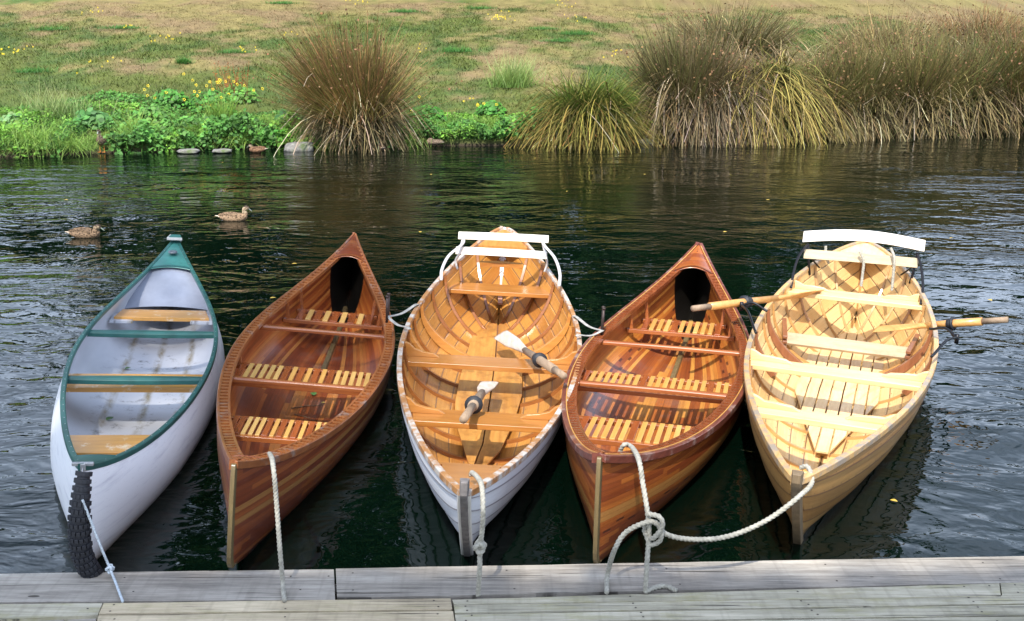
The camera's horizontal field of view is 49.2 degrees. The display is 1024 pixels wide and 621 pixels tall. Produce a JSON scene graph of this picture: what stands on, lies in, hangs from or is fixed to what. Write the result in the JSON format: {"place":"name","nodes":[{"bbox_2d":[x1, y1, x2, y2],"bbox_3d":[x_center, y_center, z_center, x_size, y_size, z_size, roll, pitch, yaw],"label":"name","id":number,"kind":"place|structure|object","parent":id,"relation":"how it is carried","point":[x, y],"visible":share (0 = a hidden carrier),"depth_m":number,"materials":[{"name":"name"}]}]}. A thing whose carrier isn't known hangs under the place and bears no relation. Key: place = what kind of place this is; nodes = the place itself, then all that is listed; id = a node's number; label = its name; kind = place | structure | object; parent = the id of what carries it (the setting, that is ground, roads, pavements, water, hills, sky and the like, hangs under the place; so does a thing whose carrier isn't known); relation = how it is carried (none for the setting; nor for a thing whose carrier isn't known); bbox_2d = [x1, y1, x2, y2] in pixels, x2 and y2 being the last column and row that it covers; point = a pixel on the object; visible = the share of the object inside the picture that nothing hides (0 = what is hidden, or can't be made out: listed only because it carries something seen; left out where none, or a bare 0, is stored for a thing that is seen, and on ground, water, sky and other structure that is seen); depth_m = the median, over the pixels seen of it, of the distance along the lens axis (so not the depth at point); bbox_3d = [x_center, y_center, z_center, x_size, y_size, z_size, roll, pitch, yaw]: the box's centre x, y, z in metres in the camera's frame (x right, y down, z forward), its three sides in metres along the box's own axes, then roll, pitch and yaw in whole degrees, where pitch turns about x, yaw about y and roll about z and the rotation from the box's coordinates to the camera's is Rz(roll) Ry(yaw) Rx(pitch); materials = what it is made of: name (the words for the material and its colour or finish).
{"place":"outdoors","nodes":[
{"label":"outdoors","id":0,"kind":"place"},
{"bbox_2d":[0,133,1023,620],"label":"river water","id":1,"kind":"structure","parent":0,"point":[624,227],"depth_m":9.62,"materials":[{"name":"black liquid"}]},
{"bbox_2d":[65,224,104,237],"bbox_3d":[-4.345,-0.797,11.365,0.399,0.164,0.166,-1,15,-3],"label":"duck","id":2,"kind":"object","parent":1,"relation":"on","point":[85,232],"visible":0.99,"depth_m":11.32},
{"bbox_2d":[50,234,224,578],"bbox_3d":[-2.164,0.290,6.585,0.901,0.601,4.992,1,14,-13],"label":"canoe","id":3,"kind":"object","parent":1,"relation":"on","point":[153,326],"visible":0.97,"depth_m":6.26,"materials":[{"name":"white plastic"}]},
{"bbox_2d":[81,499,123,602],"bbox_3d":[-1.495,0.884,4.174,0.085,0.325,0.274,-14,20,-43],"label":"mooring rope","id":4,"kind":"object","parent":3,"relation":"attached to","point":[109,568],"visible":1,"depth_m":4.24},
{"bbox_2d":[215,205,251,220],"bbox_3d":[-3.066,-1.060,12.307,0.411,0.196,0.158,0,15,-1],"label":"duck","id":5,"kind":"object","parent":1,"relation":"on","point":[232,216],"visible":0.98,"depth_m":12.27},
{"bbox_2d":[248,144,267,152],"bbox_3d":[-4.238,-2.694,18.593,0.364,0.150,0.151,1,15,6],"label":"duck","id":6,"kind":"object","parent":1,"relation":"on","point":[256,149],"visible":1,"depth_m":18.55},
{"bbox_2d":[216,232,394,567],"bbox_3d":[-1.179,0.261,6.619,0.938,0.642,4.901,5,14,-4],"label":"canoe","id":7,"kind":"object","parent":1,"relation":"on","point":[324,331],"visible":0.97,"depth_m":6.45,"materials":[{"name":"brown wood"}]},
{"bbox_2d":[267,451,286,602],"bbox_3d":[-0.941,0.740,4.420,0.028,0.487,0.822,-4,15,-14],"label":"mooring rope","id":8,"kind":"object","parent":7,"relation":"hanging from","point":[278,522],"visible":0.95,"depth_m":4.14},
{"bbox_2d":[291,405,319,408],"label":"twig","id":9,"kind":"object","parent":7,"relation":"on","point":[304,406],"visible":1,"depth_m":6.62,"materials":[{"name":"brown wood"}]},
{"bbox_2d":[376,142,384,149],"bbox_3d":[-2.224,-2.781,18.979,0.144,0.143,0.346,-5,15,-19],"label":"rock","id":10,"kind":"object","parent":1,"relation":"on","point":[380,146],"visible":0.83,"depth_m":18.92,"materials":[{"name":"grey stone"}]},
{"bbox_2d":[385,226,605,556],"bbox_3d":[-0.122,0.244,6.473,1.366,0.766,5.107,3,15,0],"label":"rowing skiff","id":11,"kind":"object","parent":1,"relation":"on","point":[452,353],"visible":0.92,"depth_m":6.81,"materials":[{"name":"brown wood"}]},
{"bbox_2d":[468,470,486,596],"bbox_3d":[-0.129,0.808,4.213,0.053,0.440,0.458,-1,15,-4],"label":"mooring rope","id":12,"kind":"object","parent":11,"relation":"attached to","point":[479,545],"visible":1,"depth_m":4.03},
{"bbox_2d":[459,381,498,423],"bbox_3d":[-0.178,0.455,5.855,0.108,0.259,1.277,1,15,4],"label":"oar","id":13,"kind":"object","parent":11,"relation":"on","point":[473,404],"visible":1,"depth_m":5.65,"materials":[{"name":"brown wood"}]},
{"bbox_2d":[494,330,566,378],"bbox_3d":[0.093,0.253,6.667,0.094,0.282,1.695,-3,15,-11],"label":"oar","id":14,"kind":"object","parent":11,"relation":"on","point":[506,338],"visible":1,"depth_m":6.56,"materials":[{"name":"white wood"}]},
{"bbox_2d":[636,138,653,145],"bbox_3d":[2.334,-2.974,19.768,0.301,0.154,0.320,-3,15,-10],"label":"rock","id":15,"kind":"object","parent":1,"relation":"on","point":[645,141],"visible":0.28,"depth_m":19.64,"materials":[{"name":"grey stone"}]},
{"bbox_2d":[561,242,752,563],"bbox_3d":[0.875,0.303,6.467,1.014,0.635,4.550,5,15,13],"label":"canoe","id":16,"kind":"object","parent":1,"relation":"on","point":[659,385],"visible":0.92,"depth_m":6.36,"materials":[{"name":"orange wood"}]},
{"bbox_2d":[618,442,664,592],"bbox_3d":[0.485,0.735,4.383,0.088,0.488,0.668,-1,15,-5],"label":"mooring rope","id":17,"kind":"object","parent":16,"relation":"hanging from","point":[647,527],"visible":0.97,"depth_m":4.11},
{"bbox_2d":[739,229,959,544],"bbox_3d":[1.870,0.236,6.405,1.290,0.816,4.798,7,16,19],"label":"rowing skiff","id":18,"kind":"object","parent":1,"relation":"on","point":[836,385],"visible":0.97,"depth_m":6.79,"materials":[{"name":"brown wood"}]},
{"bbox_2d":[690,290,823,311],"bbox_3d":[1.593,-0.059,7.229,1.376,0.184,0.119,-13,19,-41],"label":"oar","id":19,"kind":"object","parent":18,"relation":"on","point":[709,306],"visible":0.97,"depth_m":7.10,"materials":[{"name":"brown wood"}]},
{"bbox_2d":[858,251,864,285],"bbox_3d":[2.440,-0.292,7.794,0.041,0.247,0.069,-4,15,-16],"label":"support","id":20,"kind":"object","parent":18,"relation":"hanging from","point":[863,268],"visible":1,"depth_m":7.78,"materials":[{"name":"wood"}]},
{"bbox_2d":[889,247,895,290],"bbox_3d":[2.632,-0.288,7.734,0.031,0.294,0.093,-1,15,-4],"label":"support","id":21,"kind":"object","parent":18,"relation":"hanging from","point":[893,267],"visible":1,"depth_m":7.72,"materials":[{"name":"wood"}]},
{"bbox_2d":[872,317,1008,331],"bbox_3d":[2.664,0.083,6.963,0.825,0.243,0.128,13,19,41],"label":"oar","id":22,"kind":"object","parent":18,"relation":"on","point":[967,322],"visible":0.99,"depth_m":6.89,"materials":[{"name":"brown wood"}]},
{"bbox_2d":[0,0,1023,464],"bbox_3d":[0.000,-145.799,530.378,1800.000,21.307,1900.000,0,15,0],"label":"ground","id":23,"kind":"structure","parent":0,"point":[10,6],"depth_m":28.40,"materials":[{"name":"green plant"}]},
{"bbox_2d":[1,118,29,139],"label":"grass tuft","id":24,"kind":"object","parent":23,"relation":"on","point":[15,129],"visible":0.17,"depth_m":18.55,"materials":[{"name":"green plant"}]},
{"bbox_2d":[0,111,31,124],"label":"leafy plant","id":25,"kind":"object","parent":23,"relation":"on","point":[6,118],"visible":0.52,"depth_m":19.14,"materials":[{"name":"green plant"}]},
{"bbox_2d":[7,64,58,73],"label":"grass tuft","id":26,"kind":"object","parent":23,"relation":"on","point":[32,70],"visible":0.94,"depth_m":23.15,"materials":[{"name":"green plant"}]},
{"bbox_2d":[30,24,78,30],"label":"grass tuft","id":27,"kind":"object","parent":23,"relation":"on","point":[53,28],"visible":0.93,"depth_m":27.67,"materials":[{"name":"green plant"}]},
{"bbox_2d":[0,117,111,161],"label":"grass tuft","id":28,"kind":"object","parent":23,"relation":"on","point":[39,135],"visible":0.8,"depth_m":18.05,"materials":[{"name":"green plant"}]},
{"bbox_2d":[0,74,117,119],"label":"grass tuft","id":29,"kind":"object","parent":23,"relation":"on","point":[48,105],"visible":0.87,"depth_m":19.62,"materials":[{"name":"green plant"}]},
{"bbox_2d":[40,131,107,156],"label":"grass tuft","id":30,"kind":"object","parent":23,"relation":"on","point":[81,147],"visible":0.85,"depth_m":18.27,"materials":[{"name":"green plant"}]},
{"bbox_2d":[68,107,114,129],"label":"leafy plant","id":31,"kind":"object","parent":23,"relation":"on","point":[89,115],"visible":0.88,"depth_m":19.41,"materials":[{"name":"green plant"}]},
{"bbox_2d":[96,129,107,151],"bbox_3d":[-6.782,-2.815,18.475,0.169,0.385,0.366,0,15,0],"label":"duck","id":32,"kind":"object","parent":23,"relation":"on","point":[100,140],"visible":0.96,"depth_m":18.37},
{"bbox_2d":[79,124,129,152],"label":"grass tuft","id":33,"kind":"object","parent":23,"relation":"on","point":[93,134],"visible":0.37,"depth_m":18.68,"materials":[{"name":"green plant"}]},
{"bbox_2d":[95,24,148,28],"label":"grass tuft","id":34,"kind":"object","parent":23,"relation":"on","point":[123,26],"visible":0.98,"depth_m":27.94,"materials":[{"name":"green plant"}]},
{"bbox_2d":[101,107,169,147],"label":"grass tuft","id":35,"kind":"object","parent":23,"relation":"on","point":[129,124],"visible":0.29,"depth_m":19.12,"materials":[{"name":"green plant"}]},
{"bbox_2d":[132,104,175,122],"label":"leafy plant","id":36,"kind":"object","parent":23,"relation":"on","point":[164,110],"visible":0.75,"depth_m":20.00,"materials":[{"name":"green plant"}]},
{"bbox_2d":[143,84,190,107],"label":"leafy plant","id":37,"kind":"object","parent":23,"relation":"on","point":[176,96],"visible":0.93,"depth_m":20.82,"materials":[{"name":"green plant"}]},
{"bbox_2d":[146,136,198,151],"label":"grass tuft","id":38,"kind":"object","parent":23,"relation":"on","point":[178,142],"visible":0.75,"depth_m":18.83,"materials":[{"name":"green plant"}]},
{"bbox_2d":[173,54,195,63],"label":"grass tuft","id":39,"kind":"object","parent":23,"relation":"on","point":[183,60],"visible":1,"depth_m":24.19,"materials":[{"name":"green plant"}]},
{"bbox_2d":[177,148,199,153],"bbox_3d":[-5.376,-2.647,18.556,0.379,0.069,0.296,-3,15,-10],"label":"rock","id":40,"kind":"object","parent":23,"relation":"on","point":[189,151],"visible":1,"depth_m":18.45,"materials":[{"name":"grey stone"}]},
{"bbox_2d":[165,114,213,133],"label":"grass tuft","id":41,"kind":"object","parent":23,"relation":"on","point":[188,129],"visible":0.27,"depth_m":19.44,"materials":[{"name":"green plant"}]},
{"bbox_2d":[212,148,231,152],"bbox_3d":[-4.832,-2.659,18.615,0.326,0.064,0.315,-3,15,-10],"label":"rock","id":42,"kind":"object","parent":23,"relation":"on","point":[223,150],"visible":1,"depth_m":18.50,"materials":[{"name":"grey stone"}]},
{"bbox_2d":[196,86,248,118],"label":"grass tuft","id":43,"kind":"object","parent":23,"relation":"on","point":[224,110],"visible":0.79,"depth_m":20.50,"materials":[{"name":"green plant"}]},
{"bbox_2d":[182,73,263,112],"bbox_3d":[-5.405,-4.064,20.849,1.454,0.734,0.861,-5,15,-17],"label":"leafy plant","id":44,"kind":"object","parent":23,"relation":"on","point":[193,103],"visible":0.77,"depth_m":20.75,"materials":[{"name":"green plant"}]},
{"bbox_2d":[208,79,260,102],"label":"leafy plant","id":45,"kind":"object","parent":23,"relation":"on","point":[242,88],"visible":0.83,"depth_m":21.60,"materials":[{"name":"green plant"}]},
{"bbox_2d":[211,128,262,148],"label":"grass tuft","id":46,"kind":"object","parent":23,"relation":"on","point":[244,141],"visible":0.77,"depth_m":19.07,"materials":[{"name":"green plant"}]},
{"bbox_2d":[214,47,263,53],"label":"grass tuft","id":47,"kind":"object","parent":23,"relation":"on","point":[233,50],"visible":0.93,"depth_m":26.08,"materials":[{"name":"green plant"}]},
{"bbox_2d":[211,58,271,101],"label":"dock plant","id":48,"kind":"object","parent":23,"relation":"on","point":[241,82],"visible":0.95,"depth_m":21.66,"materials":[{"name":"yellow plant"}]},
{"bbox_2d":[255,113,274,123],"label":"grass tuft","id":49,"kind":"object","parent":23,"relation":"on","point":[269,120],"visible":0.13,"depth_m":20.25,"materials":[{"name":"green plant"}]},
{"bbox_2d":[258,125,289,141],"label":"leafy plant","id":50,"kind":"object","parent":23,"relation":"on","point":[271,133],"visible":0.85,"depth_m":19.18,"materials":[{"name":"green plant"}]},
{"bbox_2d":[261,0,303,3],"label":"grass tuft","id":51,"kind":"object","parent":23,"relation":"on","point":[282,2],"visible":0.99,"depth_m":32.77,"materials":[{"name":"green plant"}]},
{"bbox_2d":[276,91,303,105],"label":"grass tuft","id":52,"kind":"object","parent":23,"relation":"on","point":[287,98],"visible":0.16,"depth_m":21.85,"materials":[{"name":"green plant"}]},
{"bbox_2d":[273,108,310,125],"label":"leafy plant","id":53,"kind":"object","parent":23,"relation":"on","point":[280,113],"visible":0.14,"depth_m":20.02,"materials":[{"name":"green plant"}]},
{"bbox_2d":[284,142,313,151],"bbox_3d":[-3.612,-2.763,18.936,0.506,0.188,0.439,-3,15,-10],"label":"rock","id":54,"kind":"object","parent":23,"relation":"on","point":[300,147],"visible":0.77,"depth_m":18.77,"materials":[{"name":"grey stone"}]},
{"bbox_2d":[277,140,356,149],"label":"grass tuft","id":55,"kind":"object","parent":23,"relation":"on","point":[314,145],"visible":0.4,"depth_m":19.13,"materials":[{"name":"green plant"}]},
{"bbox_2d":[239,1,477,157],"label":"tussock","id":56,"kind":"object","parent":23,"relation":"on","point":[345,95],"visible":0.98,"depth_m":18.66,"materials":[{"name":"brown plant"}]},
{"bbox_2d":[380,8,424,11],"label":"grass tuft","id":57,"kind":"object","parent":23,"relation":"on","point":[403,10],"visible":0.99,"depth_m":31.79,"materials":[{"name":"green plant"}]},
{"bbox_2d":[387,135,431,147],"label":"grass tuft","id":58,"kind":"object","parent":23,"relation":"on","point":[413,141],"visible":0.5,"depth_m":19.39,"materials":[{"name":"green plant"}]},
{"bbox_2d":[408,95,447,121],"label":"leafy plant","id":59,"kind":"object","parent":23,"relation":"on","point":[438,117],"visible":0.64,"depth_m":20.54,"materials":[{"name":"green plant"}]},
{"bbox_2d":[427,137,442,144],"bbox_3d":[-1.331,-2.939,19.395,0.306,0.128,0.144,1,15,6],"label":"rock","id":60,"kind":"object","parent":23,"relation":"on","point":[437,141],"visible":1,"depth_m":19.36,"materials":[{"name":"beige stone"}]},
{"bbox_2d":[426,44,481,52],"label":"grass tuft","id":61,"kind":"object","parent":23,"relation":"on","point":[458,49],"visible":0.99,"depth_m":26.62,"materials":[{"name":"green plant"}]},
{"bbox_2d":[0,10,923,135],"bbox_3d":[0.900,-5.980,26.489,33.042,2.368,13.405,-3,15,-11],"label":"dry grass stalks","id":62,"kind":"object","parent":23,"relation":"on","point":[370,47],"visible":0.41,"depth_m":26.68,"materials":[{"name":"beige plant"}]},
{"bbox_2d":[455,5,499,8],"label":"grass tuft","id":63,"kind":"object","parent":23,"relation":"on","point":[482,7],"visible":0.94,"depth_m":32.94,"materials":[{"name":"green plant"}]},
{"bbox_2d":[472,114,502,126],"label":"grass tuft","id":64,"kind":"object","parent":23,"relation":"on","point":[489,121],"visible":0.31,"depth_m":20.51,"materials":[{"name":"green plant"}]},
{"bbox_2d":[474,100,506,115],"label":"leafy plant","id":65,"kind":"object","parent":23,"relation":"on","point":[490,108],"visible":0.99,"depth_m":20.99,"materials":[{"name":"green plant"}]},
{"bbox_2d":[495,115,518,128],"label":"leafy plant","id":66,"kind":"object","parent":23,"relation":"on","point":[513,119],"visible":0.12,"depth_m":20.00,"materials":[{"name":"green plant"}]},
{"bbox_2d":[0,556,1023,620],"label":"jetty","id":67,"kind":"object","parent":23,"relation":"on","point":[950,589],"visible":1,"depth_m":4.17,"materials":[{"name":"grey wood"}]},
{"bbox_2d":[645,583,677,593],"bbox_3d":[0.554,1.041,4.183,0.131,0.022,0.054,-1,15,-6],"label":"mooring rope","id":68,"kind":"object","parent":67,"relation":"on","point":[663,586],"visible":1,"depth_m":4.18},
{"bbox_2d":[604,464,814,594],"bbox_3d":[0.753,0.831,4.207,0.851,0.410,0.199,-3,15,-13],"label":"mooring rope","id":69,"kind":"object","parent":67,"relation":"attached to","point":[758,524],"visible":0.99,"depth_m":4.15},
{"bbox_2d":[0,89,1023,157],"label":"ground cover","id":70,"kind":"object","parent":23,"relation":"on","point":[469,126],"visible":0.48,"depth_m":19.37,"materials":[{"name":"green plant"}]},
{"bbox_2d":[476,45,552,87],"bbox_3d":[0.124,-5.067,23.060,1.723,0.894,1.595,4,15,16],"label":"grass tuft","id":71,"kind":"object","parent":23,"relation":"on","point":[515,76],"visible":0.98,"depth_m":22.96,"materials":[{"name":"green plant"}]},
{"bbox_2d":[528,26,565,29],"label":"grass tuft","id":72,"kind":"object","parent":23,"relation":"on","point":[542,28],"visible":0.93,"depth_m":29.93,"materials":[{"name":"green plant"}]},
{"bbox_2d":[528,38,584,41],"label":"grass tuft","id":73,"kind":"object","parent":23,"relation":"on","point":[561,40],"visible":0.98,"depth_m":28.15,"materials":[{"name":"green plant"}]},
{"bbox_2d":[557,29,604,34],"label":"grass tuft","id":74,"kind":"object","parent":23,"relation":"on","point":[580,32],"visible":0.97,"depth_m":29.22,"materials":[{"name":"green plant"}]},
{"bbox_2d":[501,51,687,154],"bbox_3d":[1.249,-2.904,19.846,3.710,3.344,3.456,10,18,35],"label":"tussock","id":75,"kind":"object","parent":23,"relation":"on","point":[586,112],"visible":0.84,"depth_m":19.23,"materials":[{"name":"green plant"}]},
{"bbox_2d":[594,0,768,148],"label":"tussock","id":76,"kind":"object","parent":23,"relation":"on","point":[653,66],"visible":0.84,"depth_m":19.65,"materials":[{"name":"brown plant"}]},
{"bbox_2d":[638,12,804,148],"bbox_3d":[3.688,-3.573,20.365,3.427,3.665,3.121,0,15,0],"label":"tussock","id":77,"kind":"object","parent":23,"relation":"on","point":[724,129],"visible":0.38,"depth_m":19.68,"materials":[{"name":"brown plant"}]},
{"bbox_2d":[653,0,823,65],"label":"tussock","id":78,"kind":"object","parent":23,"relation":"on","point":[769,36],"visible":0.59,"depth_m":26.92,"materials":[{"name":"brown plant"}]},
{"bbox_2d":[689,31,867,147],"bbox_3d":[4.682,-3.289,20.760,4.243,4.016,3.952,0,15,0],"label":"tussock","id":79,"kind":"object","parent":23,"relation":"on","point":[788,95],"visible":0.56,"depth_m":19.92,"materials":[{"name":"yellow plant"}]},
{"bbox_2d":[762,33,890,143],"bbox_3d":[5.778,-3.729,20.969,3.068,3.067,3.184,7,16,25],"label":"tussock","id":80,"kind":"object","parent":23,"relation":"on","point":[848,101],"visible":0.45,"depth_m":20.40,"materials":[{"name":"brown plant"}]},
{"bbox_2d":[787,3,942,143],"bbox_3d":[6.435,-4.047,21.060,3.699,3.456,3.540,0,15,0],"label":"tussock","id":81,"kind":"object","parent":23,"relation":"on","point":[880,109],"visible":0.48,"depth_m":20.57,"materials":[{"name":"brown plant"}]},
{"bbox_2d":[793,0,974,62],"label":"tussock","id":82,"kind":"object","parent":23,"relation":"on","point":[870,28],"visible":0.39,"depth_m":26.58,"materials":[{"name":"brown plant"}]},
{"bbox_2d":[840,10,1016,139],"bbox_3d":[7.862,-4.022,21.476,3.680,3.531,3.580,0,15,0],"label":"tussock","id":83,"kind":"object","parent":23,"relation":"on","point":[922,77],"visible":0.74,"depth_m":20.83,"materials":[{"name":"brown plant"}]},
{"bbox_2d":[883,3,1023,139],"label":"tussock","id":84,"kind":"object","parent":23,"relation":"on","point":[985,105],"visible":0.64,"depth_m":20.97,"materials":[{"name":"brown plant"}]},
{"bbox_2d":[907,0,1023,47],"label":"tussock","id":85,"kind":"object","parent":23,"relation":"on","point":[988,17],"visible":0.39,"depth_m":29.27,"materials":[{"name":"brown plant"}]},
{"bbox_2d":[940,2,1023,137],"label":"tussock","id":86,"kind":"object","parent":23,"relation":"on","point":[1015,81],"visible":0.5,"depth_m":21.18,"materials":[{"name":"brown plant"}]}
]}

